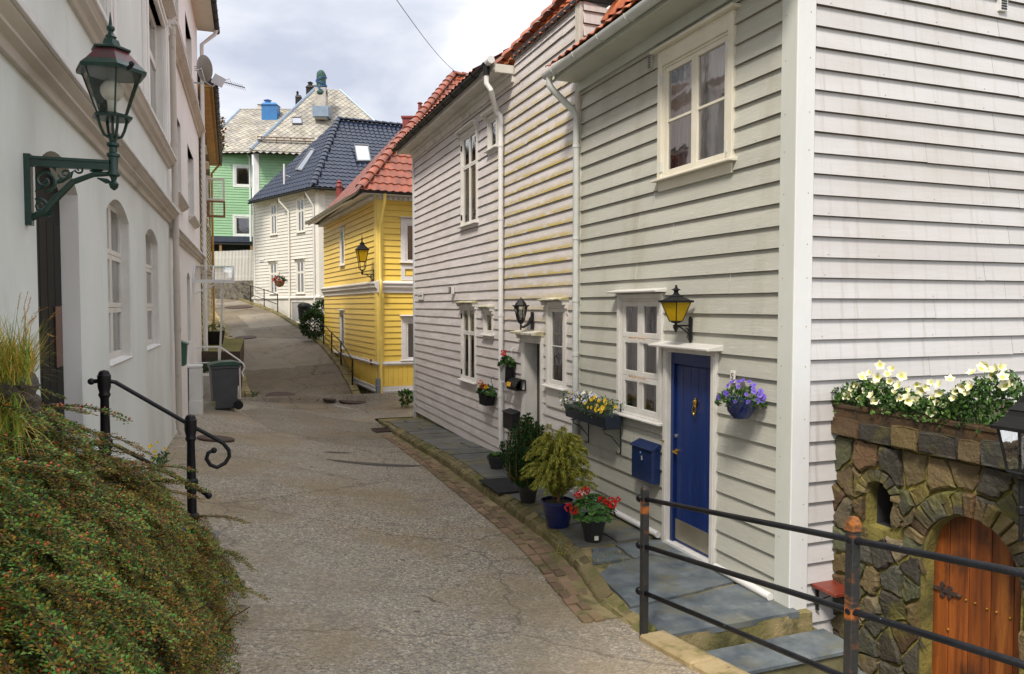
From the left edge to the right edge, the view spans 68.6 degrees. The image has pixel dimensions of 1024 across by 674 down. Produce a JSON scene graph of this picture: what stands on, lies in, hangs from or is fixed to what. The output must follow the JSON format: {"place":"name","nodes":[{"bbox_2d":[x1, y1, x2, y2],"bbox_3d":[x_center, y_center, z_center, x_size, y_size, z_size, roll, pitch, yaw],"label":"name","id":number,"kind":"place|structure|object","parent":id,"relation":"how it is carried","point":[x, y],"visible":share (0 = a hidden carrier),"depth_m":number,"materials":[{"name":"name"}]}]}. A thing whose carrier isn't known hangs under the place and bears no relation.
{"place":"outdoors","nodes":[
{"label":"outdoors","id":0,"kind":"place"},
{"bbox_2d":[0,449,217,673],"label":"bank","id":1,"kind":"structure","parent":0,"point":[94,609],"depth_m":3.71,"materials":[{"name":"soil"}]},
{"bbox_2d":[0,292,70,460],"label":"grass tuft","id":2,"kind":"object","parent":1,"relation":"on","point":[21,362],"visible":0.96,"depth_m":2.76,"materials":[{"name":"green plant"}]},
{"bbox_2d":[0,385,270,673],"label":"cotoneaster bush","id":3,"kind":"object","parent":1,"relation":"on","point":[132,508],"visible":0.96,"depth_m":3.13,"materials":[{"name":"green plant"}]},
{"bbox_2d":[0,372,20,419],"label":"rock","id":4,"kind":"object","parent":3,"relation":"on","point":[5,387],"visible":0.28,"depth_m":2.81,"materials":[{"name":"grey stone"}]},
{"bbox_2d":[9,370,39,402],"bbox_3d":[-1.901,0.187,2.909,0.125,0.142,0.129,-1,3,-32],"label":"rock","id":5,"kind":"object","parent":4,"relation":"on","point":[30,393],"visible":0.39,"depth_m":2.88,"materials":[{"name":"grey stone"}]},
{"bbox_2d":[18,394,41,415],"bbox_3d":[-1.912,0.262,2.966,0.094,0.108,0.091,-2,3,-37],"label":"rock","id":6,"kind":"object","parent":3,"relation":"on","point":[35,402],"visible":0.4,"depth_m":2.95,"materials":[{"name":"grey stone"}]},
{"bbox_2d":[173,518,202,558],"bbox_3d":[-2.309,1.389,5.215,0.305,0.291,0.290,0,2,0],"label":"bush","id":7,"kind":"object","parent":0,"point":[191,532],"visible":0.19,"depth_m":5.16,"materials":[{"name":"green plant"}]},
{"bbox_2d":[153,299,699,673],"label":"road","id":8,"kind":"structure","parent":0,"point":[367,569],"depth_m":7.44,"materials":[{"name":"grey asphalt"}]},
{"bbox_2d":[0,0,219,617],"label":"plaster house","id":9,"kind":"structure","parent":8,"relation":"on","point":[91,256],"depth_m":6.30,"materials":[{"name":"white paint"}]},
{"bbox_2d":[35,167,64,431],"bbox_3d":[-3.278,-0.024,5.232,0.065,2.520,1.228,-1,2,-19],"label":"door","id":10,"kind":"structure","parent":9,"relation":"in","point":[47,228],"depth_m":5.39,"materials":[{"name":"brown wood"}]},
{"bbox_2d":[23,12,146,225],"bbox_3d":[-2.561,-1.321,4.584,0.666,1.305,0.379,0,2,0],"label":"wall lamp","id":11,"kind":"object","parent":9,"relation":"attached to","point":[106,66],"visible":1,"depth_m":4.52,"materials":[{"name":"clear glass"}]},
{"bbox_2d":[106,200,130,359],"bbox_3d":[-4.067,-0.566,7.619,0.138,1.612,1.371,-1,2,-19],"label":"window","id":12,"kind":"structure","parent":9,"relation":"in","point":[117,232],"depth_m":8.10,"materials":[{"name":"white paint"}]},
{"bbox_2d":[145,232,158,345],"bbox_3d":[-4.958,-0.671,10.176,0.138,1.612,1.399,-1,2,-19],"label":"window","id":13,"kind":"structure","parent":9,"relation":"in","point":[150,250],"depth_m":10.77,"materials":[{"name":"white paint"}]},
{"bbox_2d":[149,1,162,128],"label":"window","id":14,"kind":"structure","parent":9,"relation":"in","point":[155,33],"depth_m":11.74,"materials":[{"name":"white paint"}]},
{"bbox_2d":[87,370,230,521],"bbox_3d":[-2.768,1.071,5.948,1.029,1.655,0.110,-1,3,-27],"label":"railing","id":15,"kind":"object","parent":8,"relation":"on","point":[104,381],"visible":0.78,"depth_m":5.99,"materials":[{"name":"black metal"}]},
{"bbox_2d":[148,441,170,473],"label":"weeds","id":16,"kind":"object","parent":8,"relation":"on","point":[154,458],"visible":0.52,"depth_m":9.75,"materials":[{"name":"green plant"}]},
{"bbox_2d":[158,450,173,462],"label":"weeds","id":17,"kind":"object","parent":8,"relation":"on","point":[161,458],"visible":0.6,"depth_m":10.51,"materials":[{"name":"green plant"}]},
{"bbox_2d":[187,364,203,414],"bbox_3d":[-6.672,1.126,15.851,0.280,1.084,0.440,-1,2,-19],"label":"utility cabinet","id":18,"kind":"object","parent":8,"relation":"on","point":[195,388],"visible":0.83,"depth_m":15.66,"materials":[{"name":"white metal"}]},
{"bbox_2d":[168,0,238,437],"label":"plaster house","id":19,"kind":"structure","parent":8,"relation":"on","point":[190,123],"depth_m":16.66,"materials":[{"name":"white paint"}]},
{"bbox_2d":[177,123,180,190],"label":"window","id":20,"kind":"structure","parent":19,"relation":"in","point":[178,126],"depth_m":14.77,"materials":[{"name":"white paint"}]},
{"bbox_2d":[181,340,188,365],"bbox_3d":[-6.074,0.299,13.915,0.140,0.477,0.400,-1,2,-19],"label":"mailbox","id":21,"kind":"object","parent":19,"relation":"attached to","point":[184,346],"visible":0.66,"depth_m":13.75,"materials":[{"name":"green metal"}]},
{"bbox_2d":[187,279,189,338],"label":"window","id":22,"kind":"structure","parent":19,"relation":"in","point":[188,290],"depth_m":16.55,"materials":[{"name":"white paint"}]},
{"bbox_2d":[185,19,191,75],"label":"window","id":23,"kind":"structure","parent":19,"relation":"in","point":[188,41],"depth_m":18.00,"materials":[{"name":"white paint"}]},
{"bbox_2d":[188,149,193,213],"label":"window","id":24,"kind":"structure","parent":19,"relation":"in","point":[190,161],"depth_m":18.12,"materials":[{"name":"white paint"}]},
{"bbox_2d":[194,55,225,87],"bbox_3d":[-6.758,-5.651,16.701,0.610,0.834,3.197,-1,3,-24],"label":"satellite dish","id":25,"kind":"object","parent":19,"relation":"attached to","point":[204,68],"visible":0.98,"depth_m":15.37,"materials":[{"name":"metal"}]},
{"bbox_2d":[192,265,233,359],"bbox_3d":[-7.088,-0.367,17.904,0.898,2.687,0.998,-1,2,-19],"label":"door canopy","id":26,"kind":"object","parent":19,"relation":"attached to","point":[210,281],"visible":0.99,"depth_m":17.57,"materials":[{"name":"white metal"}]},
{"bbox_2d":[197,346,245,398],"bbox_3d":[-7.157,0.885,18.514,1.119,1.320,0.038,-1,2,-19],"label":"stair railing","id":27,"kind":"object","parent":19,"relation":"attached to","point":[239,360],"visible":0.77,"depth_m":18.61,"materials":[{"name":"white metal"}]},
{"bbox_2d":[203,401,215,409],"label":"stone block","id":28,"kind":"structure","parent":8,"relation":"on","point":[210,405],"depth_m":16.61,"materials":[{"name":"grey stone"}]},
{"bbox_2d":[197,435,234,441],"bbox_3d":[-5.042,1.732,12.790,0.596,0.109,0.596,0,2,0],"label":"manhole cover","id":29,"kind":"object","parent":8,"relation":"on","point":[223,438],"visible":0.68,"depth_m":12.71,"materials":[{"name":"metal"}]},
{"bbox_2d":[207,360,242,409],"bbox_3d":[-6.484,1.077,16.969,0.704,1.088,0.600,-1,3,-28],"label":"wheeled bin","id":30,"kind":"object","parent":8,"relation":"on","point":[223,376],"visible":0.97,"depth_m":16.75,"materials":[{"name":"grey plastic"}]},
{"bbox_2d":[225,305,252,308],"bbox_3d":[-14.363,-1.574,39.498,1.404,0.175,1.404,0,2,0],"label":"manhole cover","id":31,"kind":"object","parent":8,"relation":"on","point":[238,307],"visible":1,"depth_m":39.18,"materials":[{"name":"metal"}]},
{"bbox_2d":[227,279,277,311],"bbox_3d":[-14.941,-2.424,42.013,0.318,2.403,12.269,-2,3,-35],"label":"railing","id":32,"kind":"object","parent":8,"relation":"on","point":[260,297],"visible":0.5,"depth_m":38.95,"materials":[{"name":"metal"}]},
{"bbox_2d":[239,298,265,308],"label":"kerb","id":33,"kind":"structure","parent":8,"relation":"on","point":[253,303],"depth_m":40.97,"materials":[{"name":"stone"}]},
{"bbox_2d":[265,392,294,396],"bbox_3d":[-6.672,1.682,21.644,0.827,0.127,0.827,0,2,0],"label":"manhole cover","id":34,"kind":"object","parent":8,"relation":"on","point":[279,394],"visible":0.69,"depth_m":21.71,"materials":[{"name":"metal"}]},
{"bbox_2d":[210,70,376,280],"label":"wooden house","id":35,"kind":"structure","parent":8,"relation":"on","point":[271,137],"depth_m":45.96,"materials":[{"name":"green paint"}]},
{"bbox_2d":[233,164,252,187],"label":"window","id":36,"kind":"structure","parent":35,"relation":"in","point":[235,166],"depth_m":46.08,"materials":[{"name":"white paint"}]},
{"bbox_2d":[233,214,252,236],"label":"window","id":37,"kind":"structure","parent":35,"relation":"in","point":[235,217],"depth_m":46.19,"materials":[{"name":"white paint"}]},
{"bbox_2d":[292,117,301,124],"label":"roof window","id":38,"kind":"structure","parent":35,"relation":"in","point":[295,120],"depth_m":44.96,"materials":[{"name":"white glass"}]},
{"bbox_2d":[262,307,360,393],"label":"kerb","id":39,"kind":"structure","parent":8,"relation":"on","point":[343,369],"depth_m":26.40,"materials":[{"name":"stone"}]},
{"bbox_2d":[292,301,302,320],"bbox_3d":[-10.024,-1.212,35.180,0.490,0.900,0.440,0,2,0],"label":"storage box","id":40,"kind":"object","parent":39,"relation":"on","point":[295,316],"visible":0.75,"depth_m":34.98,"materials":[{"name":"white paint"}]},
{"bbox_2d":[297,302,310,319],"bbox_3d":[-9.282,-1.160,33.581,0.609,0.770,0.620,2,3,41],"label":"rubbish bin","id":41,"kind":"object","parent":39,"relation":"on","point":[303,306],"visible":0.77,"depth_m":33.34,"materials":[{"name":"black plastic"}]},
{"bbox_2d":[298,308,324,339],"bbox_3d":[-7.931,-0.522,30.003,1.225,1.333,1.222,0,2,0],"label":"shrub","id":42,"kind":"object","parent":39,"relation":"on","point":[306,327],"visible":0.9,"depth_m":29.76,"materials":[{"name":"green plant"}]},
{"bbox_2d":[303,310,352,384],"bbox_3d":[-6.942,0.234,27.956,0.172,2.420,11.110,-1,3,-23],"label":"railing","id":43,"kind":"object","parent":39,"relation":"on","point":[340,352],"visible":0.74,"depth_m":25.04,"materials":[{"name":"metal"}]},
{"bbox_2d":[339,400,365,403],"bbox_3d":[-4.525,1.828,21.379,0.786,0.128,0.786,0,2,0],"label":"manhole cover","id":44,"kind":"object","parent":8,"relation":"on","point":[351,402],"visible":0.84,"depth_m":21.16,"materials":[{"name":"metal"}]},
{"bbox_2d":[327,459,421,466],"bbox_3d":[-2.293,2.099,12.576,1.626,0.153,0.230,0,2,-7],"label":"asphalt patch","id":45,"kind":"object","parent":8,"relation":"on","point":[376,464],"visible":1,"depth_m":12.57,"materials":[{"name":"grey asphalt"}]},
{"bbox_2d":[371,427,391,432],"bbox_3d":[-2.840,2.093,16.869,0.542,0.045,0.520,-1,3,-21],"label":"drain grate","id":46,"kind":"object","parent":8,"relation":"on","point":[381,430],"visible":0.68,"depth_m":16.82,"materials":[{"name":"metal"}]},
{"bbox_2d":[398,389,412,406],"bbox_3d":[-2.906,1.687,20.679,0.566,0.579,0.572,0,2,0],"label":"broadleaf plant","id":47,"kind":"object","parent":8,"relation":"on","point":[407,392],"visible":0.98,"depth_m":20.63,"materials":[{"name":"green plant"}]},
{"bbox_2d":[381,434,617,622],"bbox_3d":[-0.854,2.219,11.193,0.572,0.309,10.753,-1,2,-18],"label":"brick gutter","id":48,"kind":"object","parent":8,"relation":"on","point":[569,595],"visible":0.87,"depth_m":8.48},
{"bbox_2d":[392,428,655,632],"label":"kerb","id":49,"kind":"structure","parent":8,"relation":"on","point":[601,591],"depth_m":8.55,"materials":[{"name":"stone"}]},
{"bbox_2d":[640,630,749,673],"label":"kerb wall","id":50,"kind":"structure","parent":8,"relation":"on","point":[698,660],"depth_m":5.21,"materials":[{"name":"stone"}]},
{"bbox_2d":[635,485,1023,673],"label":"railing","id":51,"kind":"object","parent":50,"relation":"on","point":[852,539],"visible":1,"depth_m":3.77,"materials":[{"name":"black metal"}]},
{"bbox_2d":[197,0,730,277],"label":"sky","id":52,"kind":"structure","parent":0,"point":[372,51],"materials":[{"name":"white"}]},
{"bbox_2d":[318,283,729,435],"bbox_3d":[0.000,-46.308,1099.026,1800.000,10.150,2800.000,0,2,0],"label":"ground","id":53,"kind":"structure","parent":0,"point":[406,385],"depth_m":28.19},
{"bbox_2d":[197,73,224,350],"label":"wooden house","id":54,"kind":"structure","parent":53,"relation":"on","point":[213,149],"depth_m":25.10,"materials":[{"name":"beige paint"}]},
{"bbox_2d":[208,270,211,315],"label":"window","id":55,"kind":"structure","parent":54,"relation":"in","point":[209,270],"depth_m":26.75,"materials":[{"name":"beige paint"}]},
{"bbox_2d":[200,116,228,273],"bbox_3d":[-15.622,-6.871,37.735,2.572,9.650,3.008,0,2,0],"label":"tree","id":56,"kind":"object","parent":53,"relation":"on","point":[222,131],"visible":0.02,"depth_m":38.15,"materials":[{"name":"green plant"}]},
{"bbox_2d":[201,338,243,400],"bbox_3d":[-9.234,1.012,24.228,1.124,1.600,9.174,-1,2,-20],"label":"planting bed","id":57,"kind":"object","parent":53,"relation":"on","point":[234,347],"visible":0.33,"depth_m":20.50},
{"bbox_2d":[208,324,224,344],"bbox_3d":[-9.303,-0.109,23.532,0.612,0.697,0.628,0,2,0],"label":"potted plant","id":58,"kind":"object","parent":57,"relation":"on","point":[214,337],"visible":0.81,"depth_m":23.34,"materials":[{"name":"green plant"}]},
{"bbox_2d":[212,309,250,396],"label":"kerb","id":59,"kind":"structure","parent":53,"relation":"on","point":[245,390],"depth_m":27.03,"materials":[{"name":"stone"}]},
{"bbox_2d":[215,281,253,301],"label":"retaining wall","id":60,"kind":"structure","parent":53,"relation":"on","point":[232,290],"depth_m":43.23,"materials":[{"name":"grey stone"}]},
{"bbox_2d":[208,250,252,280],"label":"picket fence","id":61,"kind":"object","parent":60,"relation":"on","point":[244,256],"visible":0.41,"depth_m":43.23,"materials":[{"name":"white paint"}]},
{"bbox_2d":[309,299,324,316],"bbox_3d":[-8.068,-1.157,32.467,1.426,0.998,1.410,0,2,0],"label":"shrub","id":62,"kind":"object","parent":53,"relation":"on","point":[317,305],"visible":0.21,"depth_m":32.16,"materials":[{"name":"green plant"}]},
{"bbox_2d":[247,116,401,334],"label":"wooden house","id":63,"kind":"structure","parent":53,"relation":"on","point":[294,196],"depth_m":38.26,"materials":[{"name":"white paint"}]},
{"bbox_2d":[267,260,277,293],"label":"window","id":64,"kind":"structure","parent":63,"relation":"in","point":[274,262],"depth_m":39.47,"materials":[{"name":"white paint"}]},
{"bbox_2d":[268,201,277,235],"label":"window","id":65,"kind":"structure","parent":63,"relation":"in","point":[272,211],"depth_m":39.24,"materials":[{"name":"white paint"}]},
{"bbox_2d":[272,272,288,286],"bbox_3d":[-11.311,-2.804,36.634,0.761,0.739,0.972,0,2,0],"label":"hanging basket","id":66,"kind":"object","parent":63,"relation":"attached to","point":[279,283],"visible":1,"depth_m":36.36,"materials":[{"name":"brown wicker"}]},
{"bbox_2d":[294,195,305,232],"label":"window","id":67,"kind":"structure","parent":63,"relation":"in","point":[300,198],"depth_m":37.07,"materials":[{"name":"white paint"}]},
{"bbox_2d":[294,258,305,293],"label":"window","id":68,"kind":"structure","parent":63,"relation":"in","point":[298,260],"depth_m":37.28,"materials":[{"name":"white paint"}]},
{"bbox_2d":[295,148,315,171],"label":"roof window","id":69,"kind":"structure","parent":63,"relation":"in","point":[303,163],"depth_m":38.73,"materials":[{"name":"white glass"}]},
{"bbox_2d":[354,143,370,162],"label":"roof window","id":70,"kind":"structure","parent":63,"relation":"in","point":[362,152],"depth_m":38.51,"materials":[{"name":"white glass"}]},
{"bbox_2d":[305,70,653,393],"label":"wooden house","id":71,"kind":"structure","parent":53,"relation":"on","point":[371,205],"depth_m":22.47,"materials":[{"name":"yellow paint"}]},
{"bbox_2d":[336,225,344,266],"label":"window","id":72,"kind":"structure","parent":71,"relation":"in","point":[342,231],"depth_m":26.46,"materials":[{"name":"white paint"}]},
{"bbox_2d":[338,309,344,349],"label":"window","id":73,"kind":"structure","parent":71,"relation":"in","point":[342,314],"depth_m":26.69,"materials":[{"name":"white paint"}]},
{"bbox_2d":[355,238,373,281],"bbox_3d":[-4.307,-2.282,22.027,0.533,1.445,0.356,-1,3,-24],"label":"wall lamp","id":74,"kind":"object","parent":71,"relation":"attached to","point":[361,249],"visible":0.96,"depth_m":21.91,"materials":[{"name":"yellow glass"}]},
{"bbox_2d":[399,216,412,262],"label":"window","id":75,"kind":"structure","parent":71,"relation":"in","point":[406,228],"depth_m":22.23,"materials":[{"name":"white paint"}]},
{"bbox_2d":[399,315,412,360],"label":"window","id":76,"kind":"structure","parent":71,"relation":"in","point":[406,322],"depth_m":22.34,"materials":[{"name":"white paint"}]},
{"bbox_2d":[378,417,811,650],"bbox_3d":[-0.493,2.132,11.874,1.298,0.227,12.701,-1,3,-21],"label":"pavement","id":77,"kind":"structure","parent":0,"point":[735,605],"depth_m":6.98,"materials":[{"name":"stone"}]},
{"bbox_2d":[487,451,505,468],"bbox_3d":[-0.234,1.928,11.740,0.330,0.256,0.330,0,2,0],"label":"potted plant","id":78,"kind":"object","parent":77,"relation":"on","point":[494,460],"visible":0.68,"depth_m":11.64,"materials":[{"name":"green plant"}]},
{"bbox_2d":[478,477,518,493],"bbox_3d":[-0.075,2.081,10.566,0.560,0.015,0.840,-1,3,-21],"label":"doormat","id":79,"kind":"object","parent":77,"relation":"on","point":[503,485],"visible":0.64,"depth_m":10.50,"materials":[{"name":"black rubber"}]},
{"bbox_2d":[391,0,632,495],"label":"wooden house","id":80,"kind":"structure","parent":77,"relation":"on","point":[492,210],"depth_m":12.54,"materials":[{"name":"white paint"}]},
{"bbox_2d":[454,301,477,383],"bbox_3d":[-0.868,0.083,14.431,0.214,1.561,1.054,-1,3,-21],"label":"window","id":81,"kind":"structure","parent":80,"relation":"in","point":[471,307],"depth_m":14.45,"materials":[{"name":"white paint"}]},
{"bbox_2d":[454,119,478,230],"bbox_3d":[-0.842,-3.027,14.238,0.214,1.924,1.141,-1,3,-21],"label":"window","id":82,"kind":"structure","parent":80,"relation":"in","point":[465,133],"depth_m":14.26,"materials":[{"name":"white paint"}]},
{"bbox_2d":[476,305,494,339],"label":"window","id":83,"kind":"structure","parent":80,"relation":"in","point":[487,334],"depth_m":13.35,"materials":[{"name":"white paint"}]},
{"bbox_2d":[476,377,496,405],"bbox_3d":[-0.448,0.937,13.155,0.279,0.510,0.672,-1,3,-21],"label":"wall planter","id":84,"kind":"object","parent":80,"relation":"attached to","point":[486,398],"visible":1,"depth_m":13.02,"materials":[{"name":"green plant"}]},
{"bbox_2d":[480,106,499,155],"bbox_3d":[-0.357,-3.537,12.941,0.214,0.732,0.607,-1,3,-21],"label":"window","id":85,"kind":"structure","parent":80,"relation":"in","point":[489,115],"depth_m":13.06,"materials":[{"name":"white paint"}]},
{"bbox_2d":[497,347,515,381],"bbox_3d":[-0.087,0.444,12.182,0.278,0.570,0.430,-1,3,-21],"label":"wall planter","id":86,"kind":"object","parent":80,"relation":"attached to","point":[507,369],"visible":0.99,"depth_m":12.10,"materials":[{"name":"green plastic"}]},
{"bbox_2d":[502,408,519,429],"bbox_3d":[-0.021,1.331,12.116,0.150,0.311,0.460,-1,3,-21],"label":"mailbox","id":87,"kind":"object","parent":80,"relation":"attached to","point":[511,416],"visible":0.81,"depth_m":12.01,"materials":[{"name":"black metal"}]},
{"bbox_2d":[506,377,525,390],"bbox_3d":[0.052,0.742,11.831,0.198,0.180,0.400,-1,3,-21],"label":"newspaper box","id":88,"kind":"object","parent":80,"relation":"attached to","point":[513,383],"visible":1,"depth_m":11.79,"materials":[{"name":"black metal"}]},
{"bbox_2d":[512,297,533,329],"bbox_3d":[0.168,-0.352,11.290,0.325,0.495,0.241,0,2,0],"label":"wall lamp","id":89,"kind":"object","parent":80,"relation":"attached to","point":[520,314],"visible":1,"depth_m":11.29,"materials":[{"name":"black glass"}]},
{"bbox_2d":[537,344,539,424],"bbox_3d":[0.505,1.049,11.495,0.070,1.925,0.617,-1,3,-21],"label":"door","id":90,"kind":"structure","parent":80,"relation":"in","point":[538,345],"depth_m":11.71,"materials":[{"name":"white wood"}]},
{"bbox_2d":[537,297,569,410],"bbox_3d":[0.634,0.220,10.596,0.299,1.566,0.779,-1,3,-21],"label":"window","id":91,"kind":"structure","parent":80,"relation":"in","point":[554,387],"depth_m":10.74,"materials":[{"name":"white paint"}]},
{"bbox_2d":[499,413,544,503],"bbox_3d":[0.199,1.542,9.659,0.735,1.173,0.714,0,2,0],"label":"potted conifer","id":92,"kind":"object","parent":77,"relation":"on","point":[526,437],"visible":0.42,"depth_m":9.54,"materials":[{"name":"plant"}]},
{"bbox_2d":[520,423,598,528],"bbox_3d":[0.545,1.574,8.581,0.939,1.184,0.939,0,2,0],"label":"potted conifer","id":93,"kind":"object","parent":77,"relation":"on","point":[556,467],"visible":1,"depth_m":8.48,"materials":[{"name":"plant"}]},
{"bbox_2d":[564,486,621,542],"bbox_3d":[0.853,1.879,8.044,0.619,0.610,0.519,0,2,0],"label":"potted geranium","id":94,"kind":"object","parent":77,"relation":"on","point":[592,521],"visible":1,"depth_m":7.93,"materials":[{"name":"plant"}]},
{"bbox_2d":[541,0,1023,632],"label":"wooden house","id":95,"kind":"structure","parent":77,"relation":"on","point":[833,190],"depth_m":6.79,"materials":[{"name":"paint"}]},
{"bbox_2d":[558,390,624,454],"bbox_3d":[0.971,1.014,9.258,0.367,0.716,1.234,-1,3,-21],"label":"flower box","id":96,"kind":"object","parent":95,"relation":"attached to","point":[601,416],"visible":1,"depth_m":9.04,"materials":[{"name":"black metal"}]},
{"bbox_2d":[606,288,666,425],"bbox_3d":[1.444,0.191,8.459,0.299,1.473,1.081,-1,3,-21],"label":"window","id":97,"kind":"structure","parent":95,"relation":"in","point":[638,411],"depth_m":8.47,"materials":[{"name":"white paint"}]},
{"bbox_2d":[630,438,660,484],"bbox_3d":[1.459,1.361,8.244,0.130,0.429,0.449,-1,3,-21],"label":"mailbox","id":98,"kind":"object","parent":95,"relation":"attached to","point":[646,461],"visible":1,"depth_m":8.15,"materials":[{"name":"blue metal"}]},
{"bbox_2d":[658,285,693,342],"bbox_3d":[1.644,-0.229,7.442,0.304,0.576,0.248,-2,3,-35],"label":"wall lamp","id":99,"kind":"object","parent":95,"relation":"attached to","point":[676,305],"visible":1,"depth_m":7.39,"materials":[{"name":"yellow glass"}]},
{"bbox_2d":[670,352,710,557],"bbox_3d":[1.842,1.169,7.593,0.131,2.005,0.760,-1,3,-21],"label":"door","id":100,"kind":"structure","parent":95,"relation":"in","point":[690,373],"depth_m":7.64,"materials":[{"name":"wood"}]},
{"bbox_2d":[650,9,736,191],"bbox_3d":[1.831,-2.257,7.427,0.240,1.460,1.349,-1,3,-21],"label":"window","id":101,"kind":"structure","parent":95,"relation":"in","point":[686,57],"depth_m":7.40,"materials":[{"name":"beige paint"}]},
{"bbox_2d":[730,370,735,382],"bbox_3d":[2.022,0.364,6.878,0.017,0.110,0.064,-1,3,-21],"label":"house number","id":102,"kind":"object","parent":95,"relation":"attached to","point":[732,375],"visible":0.98,"depth_m":6.86,"materials":[{"name":"ceramic"}]},
{"bbox_2d":[715,378,766,418],"bbox_3d":[2.005,0.539,6.574,0.457,0.360,0.456,-1,3,-21],"label":"hanging basket","id":103,"kind":"object","parent":95,"relation":"attached to","point":[741,406],"visible":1,"depth_m":6.49,"materials":[{"name":"purple plant"}]},
{"bbox_2d":[811,580,859,609],"bbox_3d":[2.784,2.188,6.278,0.470,0.232,0.270,-1,3,-21],"label":"bench","id":104,"kind":"object","parent":95,"relation":"attached to","point":[834,588],"depth_m":6.24,"materials":[{"name":"wood"}]},
{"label":"yard","id":105,"kind":"structure","parent":0,"visible":0},
{"bbox_2d":[705,627,866,673],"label":"steps","id":106,"kind":"structure","parent":105,"relation":"on","point":[823,646],"depth_m":5.80,"materials":[{"name":"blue stone"}]},
{"bbox_2d":[831,401,1023,673],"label":"stone outbuilding","id":107,"kind":"structure","parent":105,"relation":"on","point":[949,488],"depth_m":5.60,"materials":[{"name":"stone"}]},
{"bbox_2d":[830,360,1023,436],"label":"petunia row","id":108,"kind":"object","parent":107,"relation":"on","point":[935,405],"visible":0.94,"depth_m":5.40,"materials":[{"name":"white plant"}]},
{"bbox_2d":[932,516,1020,673],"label":"door","id":109,"kind":"structure","parent":107,"relation":"in","point":[978,607],"depth_m":5.34,"materials":[{"name":"orange wood"}]},
{"bbox_2d":[990,395,1023,541],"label":"wall lamp","id":110,"kind":"object","parent":107,"relation":"attached to","point":[1009,426],"visible":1,"depth_m":4.50,"materials":[{"name":"clear glass"}]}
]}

